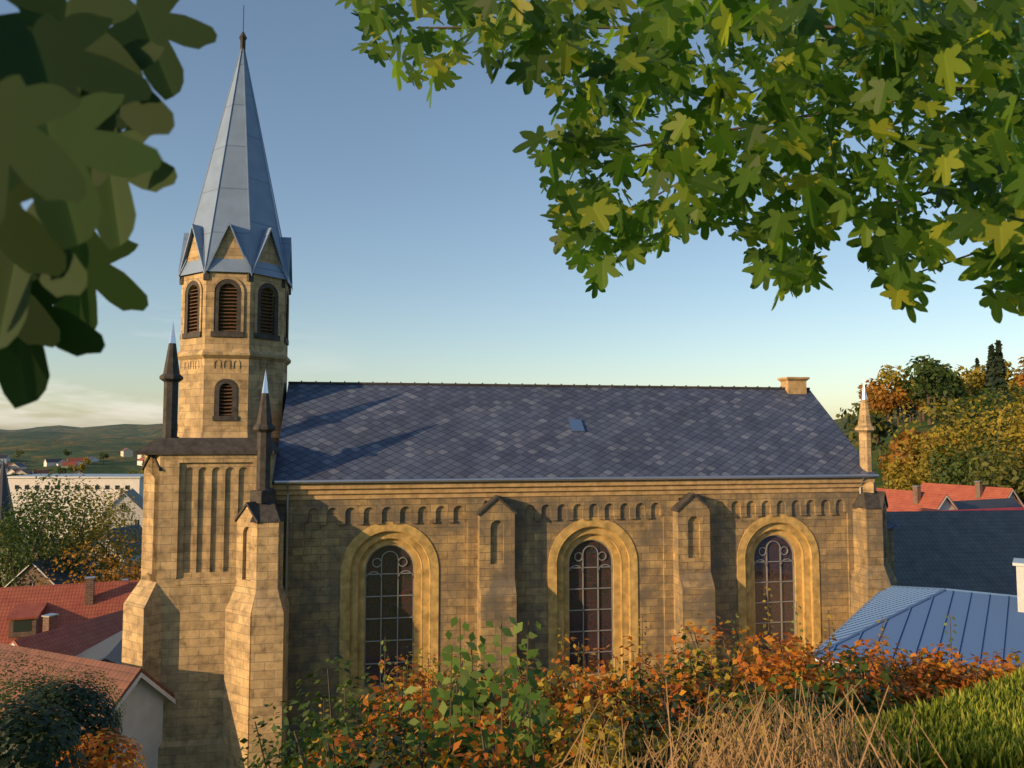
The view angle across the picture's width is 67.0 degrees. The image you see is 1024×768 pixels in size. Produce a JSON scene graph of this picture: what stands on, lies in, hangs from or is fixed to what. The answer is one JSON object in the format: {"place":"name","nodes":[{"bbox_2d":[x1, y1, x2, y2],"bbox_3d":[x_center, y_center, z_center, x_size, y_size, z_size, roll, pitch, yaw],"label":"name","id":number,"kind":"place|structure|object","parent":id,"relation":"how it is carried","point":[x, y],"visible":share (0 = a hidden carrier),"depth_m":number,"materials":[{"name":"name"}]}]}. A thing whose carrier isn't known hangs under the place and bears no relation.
{"place":"outdoors","nodes":[
{"label":"outdoors","id":0,"kind":"place"},
{"bbox_2d":[0,548,23,585],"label":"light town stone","id":1,"kind":"object","parent":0,"point":[9,563],"depth_m":141.76,"materials":[{"name":"beige stone"}]},
{"bbox_2d":[0,0,216,408],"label":"leaves","id":2,"kind":"object","parent":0,"point":[78,95],"visible":1,"depth_m":0.60,"materials":[{"name":"green plant"}]},
{"bbox_2d":[6,482,982,637],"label":"brick town house","id":3,"kind":"structure","parent":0,"point":[49,623],"depth_m":62.27,"materials":[{"name":"brown brick"}]},
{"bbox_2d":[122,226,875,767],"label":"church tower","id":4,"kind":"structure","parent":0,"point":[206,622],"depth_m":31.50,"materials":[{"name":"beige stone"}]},
{"bbox_2d":[189,287,273,414],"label":"louvers","id":5,"kind":"object","parent":4,"relation":"in","point":[222,411],"visible":0.33,"depth_m":36.00,"materials":[{"name":"brown wood"}]},
{"bbox_2d":[178,48,292,290],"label":"church spire","id":6,"kind":"structure","parent":4,"relation":"on","point":[237,195],"depth_m":37.27,"materials":[{"name":"grey metal"}]},
{"bbox_2d":[0,455,1021,664],"bbox_3d":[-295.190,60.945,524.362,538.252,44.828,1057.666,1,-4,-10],"label":"house wall","id":7,"kind":"structure","parent":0,"point":[109,649],"depth_m":122.88,"materials":[{"name":"beige paint"}]},
{"bbox_2d":[136,5,887,685],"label":"trim","id":8,"kind":"structure","parent":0,"point":[389,604],"depth_m":35.42,"materials":[{"name":"brown stone"}]},
{"bbox_2d":[272,377,874,499],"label":"cornice","id":9,"kind":"structure","parent":8,"relation":"attached to","point":[794,385],"depth_m":35.06,"materials":[{"name":"beige stone"}]},
{"bbox_2d":[274,474,878,596],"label":"church gutters","id":10,"kind":"object","parent":8,"relation":"attached to","point":[287,482],"visible":0.84,"depth_m":34.39,"materials":[{"name":"grey metal"}]},
{"bbox_2d":[364,535,795,686],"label":"church glazing bars","id":11,"kind":"object","parent":8,"relation":"attached to","point":[598,588],"visible":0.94,"depth_m":35.55,"materials":[{"name":"black metal"}]},
{"bbox_2d":[336,514,824,705],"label":"window surrounds","id":12,"kind":"object","parent":8,"relation":"attached to","point":[614,538],"visible":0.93,"depth_m":35.18,"materials":[{"name":"beige stone"}]},
{"bbox_2d":[272,384,899,528],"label":"church roof","id":13,"kind":"structure","parent":8,"relation":"attached to","point":[347,431],"depth_m":37.56,"materials":[{"name":"tile"}]},
{"bbox_2d":[276,492,896,756],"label":"church wall","id":14,"kind":"structure","parent":8,"relation":"attached to","point":[493,558],"depth_m":34.78,"materials":[{"name":"beige stone"}]},
{"bbox_2d":[0,457,1023,655],"bbox_3d":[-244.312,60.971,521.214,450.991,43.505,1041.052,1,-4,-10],"label":"house roofs","id":15,"kind":"structure","parent":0,"point":[979,551],"depth_m":53.25,"materials":[{"name":"red tile"}]},
{"bbox_2d":[0,407,1023,767],"bbox_3d":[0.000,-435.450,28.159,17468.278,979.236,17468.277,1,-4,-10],"label":"terrain","id":16,"kind":"structure","parent":0,"point":[38,445],"depth_m":1068.77,"materials":[{"name":"green plant"}]},
{"bbox_2d":[0,678,842,767],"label":"bush","id":17,"kind":"object","parent":16,"relation":"on","point":[20,747],"visible":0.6,"depth_m":4.63,"materials":[{"name":"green plant"}]},
{"bbox_2d":[0,455,954,767],"bbox_3d":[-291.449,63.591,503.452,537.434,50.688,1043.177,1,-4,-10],"label":"building wall","id":18,"kind":"structure","parent":16,"relation":"on","point":[142,709],"depth_m":144.13,"materials":[{"name":"white paint"}]},
{"bbox_2d":[0,635,1010,767],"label":"shrub leaves","id":19,"kind":"object","parent":16,"relation":"on","point":[830,688],"visible":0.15,"depth_m":6.81,"materials":[{"name":"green plant"}]},
{"bbox_2d":[0,373,1023,767],"bbox_3d":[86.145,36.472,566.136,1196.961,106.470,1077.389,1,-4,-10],"label":"shrub branches","id":20,"kind":"object","parent":16,"relation":"on","point":[920,417],"visible":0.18,"depth_m":7.37,"materials":[{"name":"brown plant"}]},
{"bbox_2d":[0,353,1023,586],"bbox_3d":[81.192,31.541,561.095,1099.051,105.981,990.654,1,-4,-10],"label":"green foliage","id":21,"kind":"object","parent":20,"relation":"attached to","point":[925,368],"visible":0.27,"depth_m":135.71,"materials":[{"name":"green plant"}]},
{"bbox_2d":[0,376,1023,733],"bbox_3d":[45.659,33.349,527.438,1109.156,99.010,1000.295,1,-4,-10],"label":"tree foliage","id":22,"kind":"object","parent":20,"relation":"attached to","point":[996,466],"visible":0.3,"depth_m":125.44,"materials":[{"name":"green plant"}]},
{"bbox_2d":[8,448,1019,549],"bbox_3d":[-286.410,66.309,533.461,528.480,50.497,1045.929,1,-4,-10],"label":"distant houses","id":23,"kind":"structure","parent":16,"relation":"on","point":[128,452],"depth_m":769.19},
{"bbox_2d":[5,449,1023,714],"bbox_3d":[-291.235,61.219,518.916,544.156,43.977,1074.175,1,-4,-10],"label":"roof trim","id":24,"kind":"structure","parent":16,"relation":"on","point":[151,683],"depth_m":30.57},
{"bbox_2d":[13,485,140,631],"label":"windows","id":25,"kind":"structure","parent":24,"relation":"in","point":[22,626],"depth_m":143.88,"materials":[{"name":"black glass"}]},
{"bbox_2d":[0,461,982,616],"bbox_3d":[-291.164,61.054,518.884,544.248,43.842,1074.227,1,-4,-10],"label":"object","id":26,"kind":"object","parent":24,"relation":"on","point":[87,476],"visible":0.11,"depth_m":219.66,"materials":[{"name":"white"}]},
{"bbox_2d":[0,448,174,733],"bbox_3d":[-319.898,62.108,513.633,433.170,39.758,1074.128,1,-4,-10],"label":"brown town tiles","id":27,"kind":"object","parent":26,"relation":"on","point":[125,676],"visible":0.16,"depth_m":30.80,"materials":[{"name":"brown tile"}]},
{"bbox_2d":[38,357,1023,584],"bbox_3d":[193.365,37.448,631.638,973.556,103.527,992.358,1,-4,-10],"label":"tree foliage","id":28,"kind":"object","parent":16,"relation":"on","point":[886,397],"visible":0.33,"depth_m":154.90,"materials":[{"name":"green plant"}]},
{"bbox_2d":[55,613,1023,767],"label":"shrub leaves","id":29,"kind":"object","parent":16,"relation":"on","point":[777,664],"visible":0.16,"depth_m":7.32,"materials":[{"name":"orange plant"}]},
{"bbox_2d":[60,360,1023,580],"bbox_3d":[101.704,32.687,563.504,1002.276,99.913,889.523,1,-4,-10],"label":"yellow foliage","id":30,"kind":"object","parent":16,"relation":"on","point":[904,480],"visible":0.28,"depth_m":135.20,"materials":[{"name":"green plant"}]},
{"bbox_2d":[338,606,956,767],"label":"shrub","id":31,"kind":"object","parent":16,"relation":"on","point":[467,689],"visible":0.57,"depth_m":5.13,"materials":[{"name":"green plant"}]},
{"bbox_2d":[304,587,1021,767],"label":"shrub leaves","id":32,"kind":"object","parent":16,"relation":"on","point":[612,748],"visible":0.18,"depth_m":5.94,"materials":[{"name":"orange plant"}]},
{"bbox_2d":[416,26,1018,271],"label":"tree branches","id":33,"kind":"object","parent":16,"relation":"on","point":[809,115],"visible":0.1,"depth_m":3.72,"materials":[{"name":"brown wood"}]},
{"bbox_2d":[335,0,1023,323],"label":"tree leaves","id":34,"kind":"object","parent":33,"relation":"attached to","point":[946,42],"visible":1,"depth_m":2.20,"materials":[{"name":"green plant"}]},
{"bbox_2d":[552,676,947,767],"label":"dry grass","id":35,"kind":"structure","parent":16,"relation":"on","point":[811,758],"depth_m":3.05,"materials":[{"name":"brown plant"}]},
{"bbox_2d":[765,664,1023,767],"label":"grass","id":36,"kind":"structure","parent":16,"relation":"on","point":[979,726],"depth_m":4.10,"materials":[{"name":"green plant"}]},
{"bbox_2d":[813,558,1023,669],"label":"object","id":37,"kind":"object","parent":16,"relation":"on","point":[1018,563],"visible":0.33,"depth_m":27.17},
{"bbox_2d":[884,340,1010,417],"bbox_3d":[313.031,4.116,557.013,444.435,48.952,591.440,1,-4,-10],"label":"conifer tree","id":38,"kind":"object","parent":16,"relation":"on","point":[995,366],"visible":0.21,"depth_m":236.95,"materials":[{"name":"green plant"}]},
{"bbox_2d":[0,0,1023,429],"label":"sky","id":39,"kind":"structure","parent":0,"point":[422,249],"materials":[{"name":"blue"}]},
{"bbox_2d":[169,323,866,431],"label":"pinnacle caps","id":40,"kind":"object","parent":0,"point":[575,425],"visible":1,"depth_m":37.77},
{"bbox_2d":[813,586,1023,673],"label":"metal roof","id":41,"kind":"structure","parent":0,"point":[917,619],"depth_m":26.92,"materials":[{"name":"blue metal"}]},
{"bbox_2d":[942,507,1023,510],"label":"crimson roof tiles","id":42,"kind":"object","parent":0,"point":[1018,508],"visible":0.11,"depth_m":69.72,"materials":[{"name":"red tile"}]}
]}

